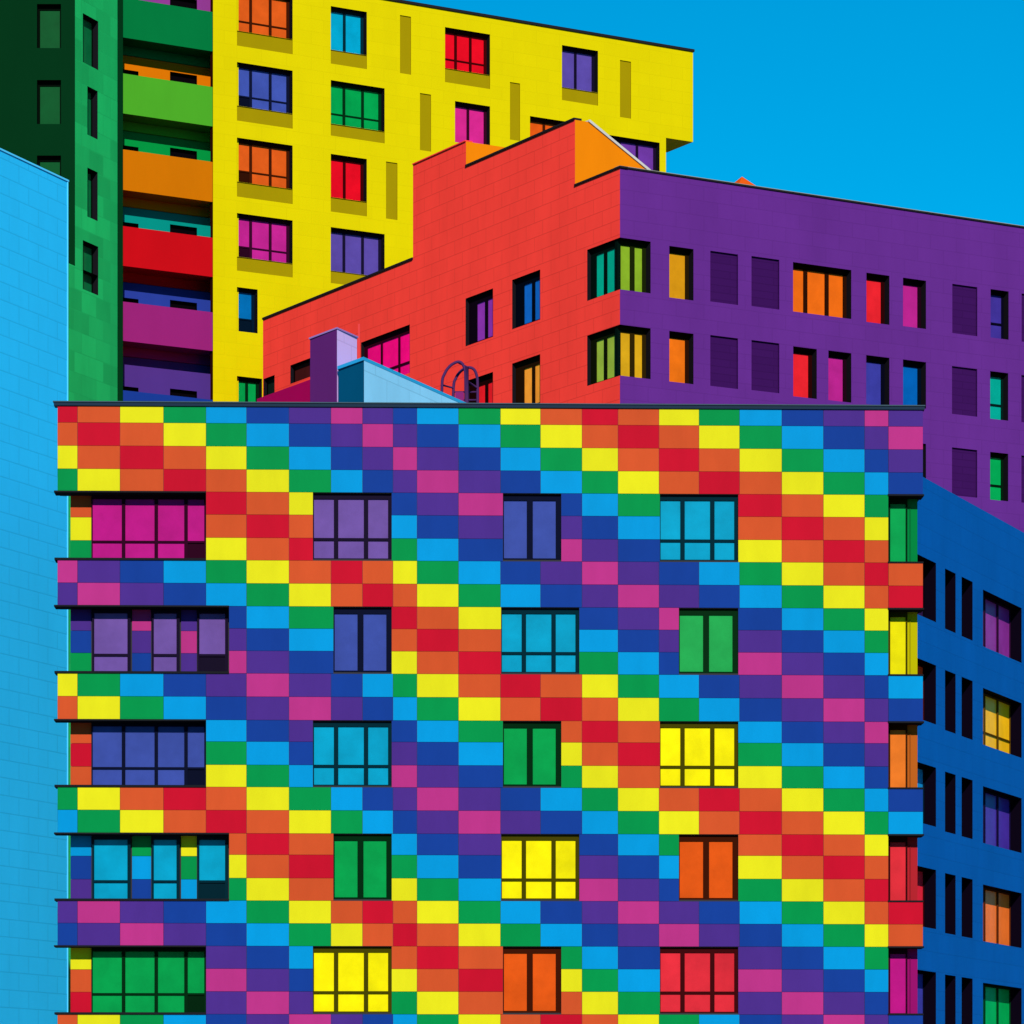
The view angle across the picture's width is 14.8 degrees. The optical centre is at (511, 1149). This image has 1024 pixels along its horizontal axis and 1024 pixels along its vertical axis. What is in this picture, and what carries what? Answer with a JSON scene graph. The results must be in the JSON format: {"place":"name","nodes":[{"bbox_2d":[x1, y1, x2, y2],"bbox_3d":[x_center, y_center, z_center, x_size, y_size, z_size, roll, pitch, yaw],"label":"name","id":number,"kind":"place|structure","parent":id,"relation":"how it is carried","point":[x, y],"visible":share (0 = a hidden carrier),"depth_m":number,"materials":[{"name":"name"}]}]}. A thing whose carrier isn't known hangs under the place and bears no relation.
{"place":"outdoors","nodes":[
{"label":"outdoors","id":0,"kind":"place"},
{"bbox_2d":[123,0,694,401],"bbox_3d":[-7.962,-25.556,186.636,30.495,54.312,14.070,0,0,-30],"label":"yellow tower","id":1,"kind":"structure","parent":0,"point":[273,150],"depth_m":177.59,"materials":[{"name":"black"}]},
{"bbox_2d":[239,289,253,332],"bbox_3d":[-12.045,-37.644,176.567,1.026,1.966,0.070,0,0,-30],"label":"window","id":2,"kind":"structure","parent":1,"relation":"in","point":[246,297],"depth_m":176.63,"materials":[{"name":"blue glass"}]},
{"bbox_2d":[239,378,258,401],"bbox_3d":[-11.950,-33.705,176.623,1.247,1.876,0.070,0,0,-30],"label":"window","id":3,"kind":"structure","parent":1,"relation":"in","point":[248,388],"depth_m":176.71,"materials":[{"name":"green glass"}]},
{"bbox_2d":[239,140,288,188],"bbox_3d":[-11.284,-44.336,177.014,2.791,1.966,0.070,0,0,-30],"label":"window","id":4,"kind":"structure","parent":1,"relation":"in","point":[259,163],"depth_m":177.06,"materials":[{"name":"brown glass"}]},
{"bbox_2d":[239,215,288,262],"bbox_3d":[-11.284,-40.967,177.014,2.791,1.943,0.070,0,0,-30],"label":"window","id":5,"kind":"structure","parent":1,"relation":"in","point":[259,238],"depth_m":177.06,"materials":[{"name":"pink glass"}]},
{"bbox_2d":[239,65,288,112],"bbox_3d":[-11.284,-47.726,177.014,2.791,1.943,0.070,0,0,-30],"label":"window","id":6,"kind":"structure","parent":1,"relation":"in","point":[259,88],"depth_m":177.06,"materials":[{"name":"blue glass"}]},
{"bbox_2d":[239,0,288,38],"bbox_3d":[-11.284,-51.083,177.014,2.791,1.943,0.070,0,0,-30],"label":"window","id":7,"kind":"structure","parent":1,"relation":"in","point":[264,17],"depth_m":177.14,"materials":[{"name":"brown glass"}]},
{"bbox_2d":[331,156,362,200],"bbox_3d":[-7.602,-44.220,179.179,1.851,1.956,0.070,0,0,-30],"label":"window","id":8,"kind":"structure","parent":1,"relation":"in","point":[346,173],"depth_m":179.23,"materials":[{"name":"red glass"}]},
{"bbox_2d":[331,8,362,54],"bbox_3d":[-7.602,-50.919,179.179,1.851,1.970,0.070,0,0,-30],"label":"window","id":9,"kind":"structure","parent":1,"relation":"in","point":[346,26],"depth_m":179.23,"materials":[{"name":"blue glass"}]},
{"bbox_2d":[331,229,380,274],"bbox_3d":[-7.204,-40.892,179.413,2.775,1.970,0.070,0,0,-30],"label":"window","id":10,"kind":"structure","parent":1,"relation":"in","point":[351,252],"depth_m":179.45,"materials":[{"name":"purple glass"}]},
{"bbox_2d":[331,82,380,130],"bbox_3d":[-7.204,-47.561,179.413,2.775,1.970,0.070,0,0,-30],"label":"window","id":11,"kind":"structure","parent":1,"relation":"in","point":[353,106],"depth_m":179.45,"materials":[{"name":"green glass"}]},
{"bbox_2d":[445,29,486,74],"bbox_3d":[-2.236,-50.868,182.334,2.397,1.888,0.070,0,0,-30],"label":"window","id":12,"kind":"structure","parent":1,"relation":"in","point":[467,52],"depth_m":182.37,"materials":[{"name":"red glass"}]},
{"bbox_2d":[455,103,486,144],"bbox_3d":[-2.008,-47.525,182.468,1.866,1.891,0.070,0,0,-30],"label":"window","id":13,"kind":"structure","parent":1,"relation":"in","point":[470,121],"depth_m":182.54,"materials":[{"name":"pink glass"}]},
{"bbox_2d":[530,118,559,135],"bbox_3d":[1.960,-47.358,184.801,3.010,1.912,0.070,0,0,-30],"label":"window","id":14,"kind":"structure","parent":1,"relation":"in","point":[536,125],"depth_m":184.38,"materials":[{"name":"orange glass"}]},
{"bbox_2d":[562,47,593,91],"bbox_3d":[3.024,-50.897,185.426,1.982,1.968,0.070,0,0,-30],"label":"window","id":15,"kind":"structure","parent":1,"relation":"in","point":[577,65],"depth_m":185.46,"materials":[{"name":"purple glass"}]},
{"bbox_2d":[613,138,655,170],"bbox_3d":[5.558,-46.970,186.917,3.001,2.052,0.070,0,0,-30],"label":"window","id":16,"kind":"structure","parent":1,"relation":"in","point":[645,152],"depth_m":187.33,"materials":[{"name":"purple glass"}]},
{"bbox_2d":[53,324,924,1023],"bbox_3d":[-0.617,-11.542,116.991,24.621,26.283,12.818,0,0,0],"label":"apartment building","id":17,"kind":"structure","parent":0,"point":[387,694],"depth_m":111.07,"materials":[{"name":"multicoloured"}]},
{"bbox_2d":[92,609,130,670],"bbox_3d":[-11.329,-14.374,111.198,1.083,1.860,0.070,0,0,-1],"label":"window","id":18,"kind":"structure","parent":17,"relation":"in","point":[111,628],"depth_m":111.21,"materials":[{"name":"purple glass"}]},
{"bbox_2d":[92,835,130,898],"bbox_3d":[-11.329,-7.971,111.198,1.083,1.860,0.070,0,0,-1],"label":"window","id":19,"kind":"structure","parent":17,"relation":"in","point":[111,854],"depth_m":111.21,"materials":[{"name":"teal glass"}]},
{"bbox_2d":[92,495,205,557],"bbox_3d":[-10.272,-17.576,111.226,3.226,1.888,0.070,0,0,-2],"label":"window","id":20,"kind":"structure","parent":17,"relation":"in","point":[123,526],"depth_m":111.23,"materials":[{"name":"pink glass"}]},
{"bbox_2d":[92,722,205,784],"bbox_3d":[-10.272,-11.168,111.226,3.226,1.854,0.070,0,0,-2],"label":"window","id":21,"kind":"structure","parent":17,"relation":"in","point":[123,753],"depth_m":111.23,"materials":[{"name":"blue glass"}]},
{"bbox_2d":[92,948,205,1011],"bbox_3d":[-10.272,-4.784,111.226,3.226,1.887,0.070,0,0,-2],"label":"window","id":22,"kind":"structure","parent":17,"relation":"in","point":[123,979],"depth_m":111.23,"materials":[{"name":"green glass"}]},
{"bbox_2d":[152,609,179,670],"bbox_3d":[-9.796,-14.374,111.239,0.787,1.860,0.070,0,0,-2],"label":"window","id":23,"kind":"structure","parent":17,"relation":"in","point":[165,622],"depth_m":111.23,"materials":[{"name":"purple glass"}]},
{"bbox_2d":[152,836,179,898],"bbox_3d":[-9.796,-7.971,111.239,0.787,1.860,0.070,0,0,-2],"label":"window","id":24,"kind":"structure","parent":17,"relation":"in","point":[165,849],"depth_m":111.23,"materials":[{"name":"teal glass"}]},
{"bbox_2d":[197,609,227,670],"bbox_3d":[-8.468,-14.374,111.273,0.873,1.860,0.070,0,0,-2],"label":"window","id":25,"kind":"structure","parent":17,"relation":"in","point":[212,624],"depth_m":111.29,"materials":[{"name":"purple glass"}]},
{"bbox_2d":[197,836,227,898],"bbox_3d":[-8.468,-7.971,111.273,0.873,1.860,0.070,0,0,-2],"label":"window","id":26,"kind":"structure","parent":17,"relation":"in","point":[212,851],"depth_m":111.29,"materials":[{"name":"teal glass"}]},
{"bbox_2d":[313,494,391,558],"bbox_3d":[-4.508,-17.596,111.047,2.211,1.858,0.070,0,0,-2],"label":"window","id":27,"kind":"structure","parent":17,"relation":"in","point":[345,526],"depth_m":111.04,"materials":[{"name":"purple glass"}]},
{"bbox_2d":[313,721,391,785],"bbox_3d":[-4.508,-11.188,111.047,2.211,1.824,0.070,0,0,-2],"label":"window","id":28,"kind":"structure","parent":17,"relation":"in","point":[345,753],"depth_m":111.04,"materials":[{"name":"teal glass"}]},
{"bbox_2d":[313,947,391,1012],"bbox_3d":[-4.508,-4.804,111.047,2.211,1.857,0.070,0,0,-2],"label":"window","id":29,"kind":"structure","parent":17,"relation":"in","point":[345,979],"depth_m":111.04,"materials":[{"name":"yellow glass"}]},
{"bbox_2d":[334,608,391,671],"bbox_3d":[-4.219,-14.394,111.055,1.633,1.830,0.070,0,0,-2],"label":"window","id":30,"kind":"structure","parent":17,"relation":"in","point":[362,636],"depth_m":111.04,"materials":[{"name":"blue glass"}]},
{"bbox_2d":[334,835,391,898],"bbox_3d":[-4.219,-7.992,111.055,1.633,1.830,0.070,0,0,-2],"label":"window","id":31,"kind":"structure","parent":17,"relation":"in","point":[362,863],"depth_m":111.04,"materials":[{"name":"green glass"}]},
{"bbox_2d":[503,495,560,559],"bbox_3d":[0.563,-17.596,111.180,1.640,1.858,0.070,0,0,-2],"label":"window","id":32,"kind":"structure","parent":17,"relation":"in","point":[531,523],"depth_m":111.18,"materials":[{"name":"blue glass"}]},
{"bbox_2d":[503,722,560,785],"bbox_3d":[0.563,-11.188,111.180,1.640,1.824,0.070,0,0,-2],"label":"window","id":33,"kind":"structure","parent":17,"relation":"in","point":[531,750],"depth_m":111.18,"materials":[{"name":"green glass"}]},
{"bbox_2d":[503,947,560,1012],"bbox_3d":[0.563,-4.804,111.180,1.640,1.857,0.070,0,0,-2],"label":"window","id":34,"kind":"structure","parent":17,"relation":"in","point":[531,975],"depth_m":111.18,"materials":[{"name":"brown glass"}]},
{"bbox_2d":[501,608,578,672],"bbox_3d":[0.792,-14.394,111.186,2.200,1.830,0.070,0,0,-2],"label":"window","id":35,"kind":"structure","parent":17,"relation":"in","point":[533,640],"depth_m":111.18,"materials":[{"name":"teal glass"}]},
{"bbox_2d":[501,835,578,899],"bbox_3d":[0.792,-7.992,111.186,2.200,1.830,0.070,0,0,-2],"label":"window","id":36,"kind":"structure","parent":17,"relation":"in","point":[536,867],"depth_m":111.18,"materials":[{"name":"yellow glass"}]},
{"bbox_2d":[660,495,737,560],"bbox_3d":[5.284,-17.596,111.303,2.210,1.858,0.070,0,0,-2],"label":"window","id":37,"kind":"structure","parent":17,"relation":"in","point":[692,527],"depth_m":111.29,"materials":[{"name":"teal glass"}]},
{"bbox_2d":[660,722,737,786],"bbox_3d":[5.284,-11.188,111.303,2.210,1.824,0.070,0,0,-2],"label":"window","id":38,"kind":"structure","parent":17,"relation":"in","point":[692,754],"depth_m":111.29,"materials":[{"name":"yellow glass"}]},
{"bbox_2d":[660,947,737,1012],"bbox_3d":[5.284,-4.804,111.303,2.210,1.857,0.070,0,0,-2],"label":"window","id":39,"kind":"structure","parent":17,"relation":"in","point":[692,979],"depth_m":111.29,"materials":[{"name":"red glass"}]},
{"bbox_2d":[679,609,737,672],"bbox_3d":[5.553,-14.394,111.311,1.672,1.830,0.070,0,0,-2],"label":"window","id":40,"kind":"structure","parent":17,"relation":"in","point":[708,638],"depth_m":111.31,"materials":[{"name":"green glass"}]},
{"bbox_2d":[679,835,737,899],"bbox_3d":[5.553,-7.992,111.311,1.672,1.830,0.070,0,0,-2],"label":"window","id":41,"kind":"structure","parent":17,"relation":"in","point":[708,864],"depth_m":111.31,"materials":[{"name":"orange glass"}]},
{"bbox_2d":[888,499,916,561],"bbox_3d":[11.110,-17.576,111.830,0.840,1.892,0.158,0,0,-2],"label":"window","id":42,"kind":"structure","parent":17,"relation":"in","point":[902,513],"depth_m":111.78,"materials":[{"name":"green glass"}]},
{"bbox_2d":[888,612,916,673],"bbox_3d":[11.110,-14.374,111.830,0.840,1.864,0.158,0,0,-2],"label":"window","id":43,"kind":"structure","parent":17,"relation":"in","point":[902,626],"depth_m":111.78,"materials":[{"name":"yellow glass"}]},
{"bbox_2d":[888,725,916,786],"bbox_3d":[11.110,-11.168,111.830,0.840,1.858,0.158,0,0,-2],"label":"window","id":44,"kind":"structure","parent":17,"relation":"in","point":[902,739],"depth_m":111.78,"materials":[{"name":"orange glass"}]},
{"bbox_2d":[888,837,916,899],"bbox_3d":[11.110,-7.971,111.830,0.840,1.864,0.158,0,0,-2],"label":"window","id":45,"kind":"structure","parent":17,"relation":"in","point":[902,851],"depth_m":111.78,"materials":[{"name":"red glass"}]},
{"bbox_2d":[888,949,916,1012],"bbox_3d":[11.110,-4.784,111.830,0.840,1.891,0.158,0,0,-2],"label":"window","id":46,"kind":"structure","parent":17,"relation":"in","point":[902,963],"depth_m":111.78,"materials":[{"name":"pink glass"}]},
{"bbox_2d":[262,118,1023,531],"bbox_3d":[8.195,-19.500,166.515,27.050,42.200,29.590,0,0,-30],"label":"corner building","id":47,"kind":"structure","parent":0,"point":[574,260],"depth_m":152.79,"materials":[{"name":"red paint"}]},
{"bbox_2d":[267,377,274,394],"bbox_3d":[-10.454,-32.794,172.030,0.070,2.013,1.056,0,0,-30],"label":"window","id":48,"kind":"structure","parent":47,"relation":"in","point":[271,381],"depth_m":172.16,"materials":[{"name":"black glass"}]},
{"bbox_2d":[294,360,309,381],"bbox_3d":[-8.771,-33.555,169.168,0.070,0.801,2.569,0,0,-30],"label":"window","id":49,"kind":"structure","parent":47,"relation":"in","point":[301,371],"depth_m":169.65,"materials":[{"name":"black"}]},
{"bbox_2d":[364,326,409,374],"bbox_3d":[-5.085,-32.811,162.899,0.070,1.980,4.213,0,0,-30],"label":"window","id":50,"kind":"structure","parent":47,"relation":"in","point":[392,350],"depth_m":162.60,"materials":[{"name":"pink glass"}]},
{"bbox_2d":[469,290,492,344],"bbox_3d":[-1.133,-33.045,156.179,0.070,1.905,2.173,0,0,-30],"label":"window","id":51,"kind":"structure","parent":47,"relation":"in","point":[481,306],"depth_m":156.33,"materials":[{"name":"purple glass"}]},
{"bbox_2d":[470,374,492,402],"bbox_3d":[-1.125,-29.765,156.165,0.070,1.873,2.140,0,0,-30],"label":"window","id":52,"kind":"structure","parent":47,"relation":"in","point":[486,382],"depth_m":156.10,"materials":[{"name":"red glass"}]},
{"bbox_2d":[516,272,539,327],"bbox_3d":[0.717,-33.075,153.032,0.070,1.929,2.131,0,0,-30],"label":"window","id":53,"kind":"structure","parent":47,"relation":"in","point":[528,287],"depth_m":153.16,"materials":[{"name":"blue glass"}]},
{"bbox_2d":[516,356,539,402],"bbox_3d":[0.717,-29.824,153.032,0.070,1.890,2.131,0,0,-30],"label":"window","id":54,"kind":"structure","parent":47,"relation":"in","point":[528,371],"depth_m":153.16,"materials":[{"name":"brown glass"}]},
{"bbox_2d":[591,241,614,298],"bbox_3d":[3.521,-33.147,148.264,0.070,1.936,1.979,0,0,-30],"label":"window","id":55,"kind":"structure","parent":47,"relation":"in","point":[603,257],"depth_m":148.37,"materials":[{"name":"teal glass"}]},
{"bbox_2d":[591,328,614,384],"bbox_3d":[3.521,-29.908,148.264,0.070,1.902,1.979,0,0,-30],"label":"window","id":56,"kind":"structure","parent":47,"relation":"in","point":[602,344],"depth_m":148.37,"materials":[{"name":"green glass"}]},
{"bbox_2d":[621,240,645,292],"bbox_3d":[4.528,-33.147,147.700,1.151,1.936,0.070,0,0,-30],"label":"window","id":57,"kind":"structure","parent":47,"relation":"in","point":[633,254],"depth_m":147.68,"materials":[{"name":"green glass"}]},
{"bbox_2d":[621,327,645,378],"bbox_3d":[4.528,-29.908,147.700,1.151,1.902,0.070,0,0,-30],"label":"window","id":58,"kind":"structure","parent":47,"relation":"in","point":[633,341],"depth_m":147.68,"materials":[{"name":"yellow glass"}]},
{"bbox_2d":[669,248,688,299],"bbox_3d":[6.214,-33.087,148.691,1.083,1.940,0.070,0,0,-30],"label":"window","id":59,"kind":"structure","parent":47,"relation":"in","point":[678,259],"depth_m":148.73,"materials":[{"name":"orange glass"}]},
{"bbox_2d":[669,333,688,383],"bbox_3d":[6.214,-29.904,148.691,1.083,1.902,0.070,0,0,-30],"label":"window","id":60,"kind":"structure","parent":47,"relation":"in","point":[678,343],"depth_m":148.73,"materials":[{"name":"orange glass"}]},
{"bbox_2d":[793,348,811,397],"bbox_3d":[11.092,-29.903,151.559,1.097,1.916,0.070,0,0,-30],"label":"window","id":61,"kind":"structure","parent":47,"relation":"in","point":[802,359],"depth_m":151.63,"materials":[{"name":"red glass"}]},
{"bbox_2d":[793,264,845,317],"bbox_3d":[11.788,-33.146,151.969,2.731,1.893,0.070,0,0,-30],"label":"window","id":62,"kind":"structure","parent":47,"relation":"in","point":[819,291],"depth_m":152.04,"materials":[{"name":"brown glass"}]},
{"bbox_2d":[828,353,845,401],"bbox_3d":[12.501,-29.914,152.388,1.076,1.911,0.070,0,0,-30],"label":"window","id":63,"kind":"structure","parent":47,"relation":"in","point":[836,362],"depth_m":152.45,"materials":[{"name":"pink glass"}]},
{"bbox_2d":[866,275,884,323],"bbox_3d":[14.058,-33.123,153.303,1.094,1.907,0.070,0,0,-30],"label":"window","id":64,"kind":"structure","parent":47,"relation":"in","point":[875,285],"depth_m":153.38,"materials":[{"name":"red glass"}]},
{"bbox_2d":[866,357,884,404],"bbox_3d":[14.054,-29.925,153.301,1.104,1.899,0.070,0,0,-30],"label":"window","id":65,"kind":"structure","parent":47,"relation":"in","point":[875,368],"depth_m":153.38,"materials":[{"name":"blue glass"}]},
{"bbox_2d":[903,280,920,327],"bbox_3d":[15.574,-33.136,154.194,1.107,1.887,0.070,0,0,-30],"label":"window","id":66,"kind":"structure","parent":47,"relation":"in","point":[911,289],"depth_m":154.24,"materials":[{"name":"pink glass"}]},
{"bbox_2d":[903,362,920,404],"bbox_3d":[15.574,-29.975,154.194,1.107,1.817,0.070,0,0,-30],"label":"window","id":67,"kind":"structure","parent":47,"relation":"in","point":[911,371],"depth_m":154.24,"materials":[{"name":"blue glass"}]},
{"bbox_2d":[990,373,1002,419],"bbox_3d":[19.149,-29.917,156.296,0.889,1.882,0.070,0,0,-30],"label":"window","id":68,"kind":"structure","parent":47,"relation":"in","point":[996,380],"depth_m":156.37,"materials":[{"name":"teal glass"}]},
{"bbox_2d":[990,454,1002,500],"bbox_3d":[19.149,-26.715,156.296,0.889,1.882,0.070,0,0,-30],"label":"window","id":69,"kind":"structure","parent":47,"relation":"in","point":[996,461],"depth_m":156.37,"materials":[{"name":"green glass"}]},
{"bbox_2d":[991,291,1003,338],"bbox_3d":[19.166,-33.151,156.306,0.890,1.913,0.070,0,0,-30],"label":"window","id":70,"kind":"structure","parent":47,"relation":"in","point":[997,298],"depth_m":156.41,"materials":[{"name":"purple glass"}]},
{"bbox_2d":[406,0,1023,225],"label":"sky","id":71,"kind":"structure","parent":0,"point":[910,104],"materials":[{"name":"blue"}]},
{"bbox_2d":[917,477,1023,1023],"bbox_3d":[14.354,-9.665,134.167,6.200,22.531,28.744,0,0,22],"label":"deep blue building","id":72,"kind":"structure","parent":0,"point":[970,775],"depth_m":127.52,"materials":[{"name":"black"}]},
{"bbox_2d":[917,561,923,616],"bbox_3d":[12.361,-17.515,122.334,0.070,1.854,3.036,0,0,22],"label":"window","id":73,"kind":"structure","parent":72,"relation":"in","point":[922,613],"depth_m":123.70,"materials":[{"name":"black"}]},
{"bbox_2d":[917,663,923,719],"bbox_3d":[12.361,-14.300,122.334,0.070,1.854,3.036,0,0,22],"label":"window","id":74,"kind":"structure","parent":72,"relation":"in","point":[920,668],"depth_m":123.67,"materials":[{"name":"red"}]},
{"bbox_2d":[917,766,923,823],"bbox_3d":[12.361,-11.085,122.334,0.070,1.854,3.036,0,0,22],"label":"window","id":75,"kind":"structure","parent":72,"relation":"in","point":[920,771],"depth_m":123.58,"materials":[{"name":"blue"}]},
{"bbox_2d":[917,869,923,926],"bbox_3d":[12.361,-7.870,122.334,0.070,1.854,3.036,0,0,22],"label":"window","id":76,"kind":"structure","parent":72,"relation":"in","point":[920,873],"depth_m":123.49,"materials":[{"name":"red glass"}]},
{"bbox_2d":[917,972,923,1023],"bbox_3d":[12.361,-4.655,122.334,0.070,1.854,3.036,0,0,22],"label":"window","id":77,"kind":"structure","parent":72,"relation":"in","point":[920,975],"depth_m":123.49,"materials":[{"name":"blue glass"}]},
{"bbox_2d":[983,596,1010,657],"bbox_3d":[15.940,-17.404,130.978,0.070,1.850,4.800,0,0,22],"label":"window","id":78,"kind":"structure","parent":72,"relation":"in","point":[996,616],"depth_m":131.64,"materials":[{"name":"purple glass"}]},
{"bbox_2d":[983,693,1010,753],"bbox_3d":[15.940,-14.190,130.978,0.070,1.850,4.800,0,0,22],"label":"window","id":79,"kind":"structure","parent":72,"relation":"in","point":[996,712],"depth_m":131.64,"materials":[{"name":"yellow glass"}]},
{"bbox_2d":[983,790,1010,849],"bbox_3d":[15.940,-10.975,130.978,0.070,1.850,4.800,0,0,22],"label":"window","id":80,"kind":"structure","parent":72,"relation":"in","point":[996,808],"depth_m":131.64,"materials":[{"name":"purple glass"}]},
{"bbox_2d":[983,887,1010,945],"bbox_3d":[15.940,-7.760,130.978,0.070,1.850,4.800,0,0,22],"label":"window","id":81,"kind":"structure","parent":72,"relation":"in","point":[996,904],"depth_m":131.64,"materials":[{"name":"orange glass"}]},
{"bbox_2d":[983,985,1010,1023],"bbox_3d":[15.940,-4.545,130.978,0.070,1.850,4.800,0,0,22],"label":"window","id":82,"kind":"structure","parent":72,"relation":"in","point":[996,1000],"depth_m":131.64,"materials":[{"name":"green glass"}]},
{"label":"ground","id":83,"kind":"structure","parent":0,"visible":0},
{"bbox_2d":[0,148,68,1023],"bbox_3d":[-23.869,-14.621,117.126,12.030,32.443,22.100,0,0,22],"label":"pale blue building","id":84,"kind":"structure","parent":83,"relation":"on","point":[33,515],"depth_m":122.87,"materials":[{"name":"blue paint"}]},
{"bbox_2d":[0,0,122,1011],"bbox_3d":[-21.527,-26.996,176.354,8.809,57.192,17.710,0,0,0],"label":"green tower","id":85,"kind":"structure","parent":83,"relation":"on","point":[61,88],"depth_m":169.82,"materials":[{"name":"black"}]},
{"bbox_2d":[38,157,60,175],"bbox_3d":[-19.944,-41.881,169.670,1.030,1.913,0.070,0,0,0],"label":"window","id":86,"kind":"structure","parent":85,"relation":"in","point":[53,164],"depth_m":169.69,"materials":[{"name":"green glass"}]},
{"bbox_2d":[38,82,60,123],"bbox_3d":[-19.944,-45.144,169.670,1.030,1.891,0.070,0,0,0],"label":"window","id":87,"kind":"structure","parent":85,"relation":"in","point":[49,93],"depth_m":169.69,"materials":[{"name":"green glass"}]},
{"bbox_2d":[38,6,60,47],"bbox_3d":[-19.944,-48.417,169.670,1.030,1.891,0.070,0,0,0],"label":"window","id":88,"kind":"structure","parent":85,"relation":"in","point":[49,17],"depth_m":169.69,"materials":[{"name":"green glass"}]},
{"bbox_2d":[83,243,92,292],"bbox_3d":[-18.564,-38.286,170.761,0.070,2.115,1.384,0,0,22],"label":"window","id":89,"kind":"structure","parent":85,"relation":"in","point":[87,250],"depth_m":171.02,"materials":[{"name":"green glass"}]},
{"bbox_2d":[83,17,92,66],"bbox_3d":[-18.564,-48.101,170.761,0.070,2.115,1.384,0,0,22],"label":"window","id":90,"kind":"structure","parent":85,"relation":"in","point":[87,24],"depth_m":171.02,"materials":[{"name":"green glass"}]},
{"bbox_2d":[87,171,91,217],"bbox_3d":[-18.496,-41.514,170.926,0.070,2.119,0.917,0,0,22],"label":"window","id":91,"kind":"structure","parent":85,"relation":"in","point":[89,175],"depth_m":171.19,"materials":[{"name":"green glass"}]},
{"bbox_2d":[87,89,91,136],"bbox_3d":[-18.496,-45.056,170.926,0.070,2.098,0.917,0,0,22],"label":"window","id":92,"kind":"structure","parent":85,"relation":"in","point":[89,94],"depth_m":171.19,"materials":[{"name":"green glass"}]}
]}

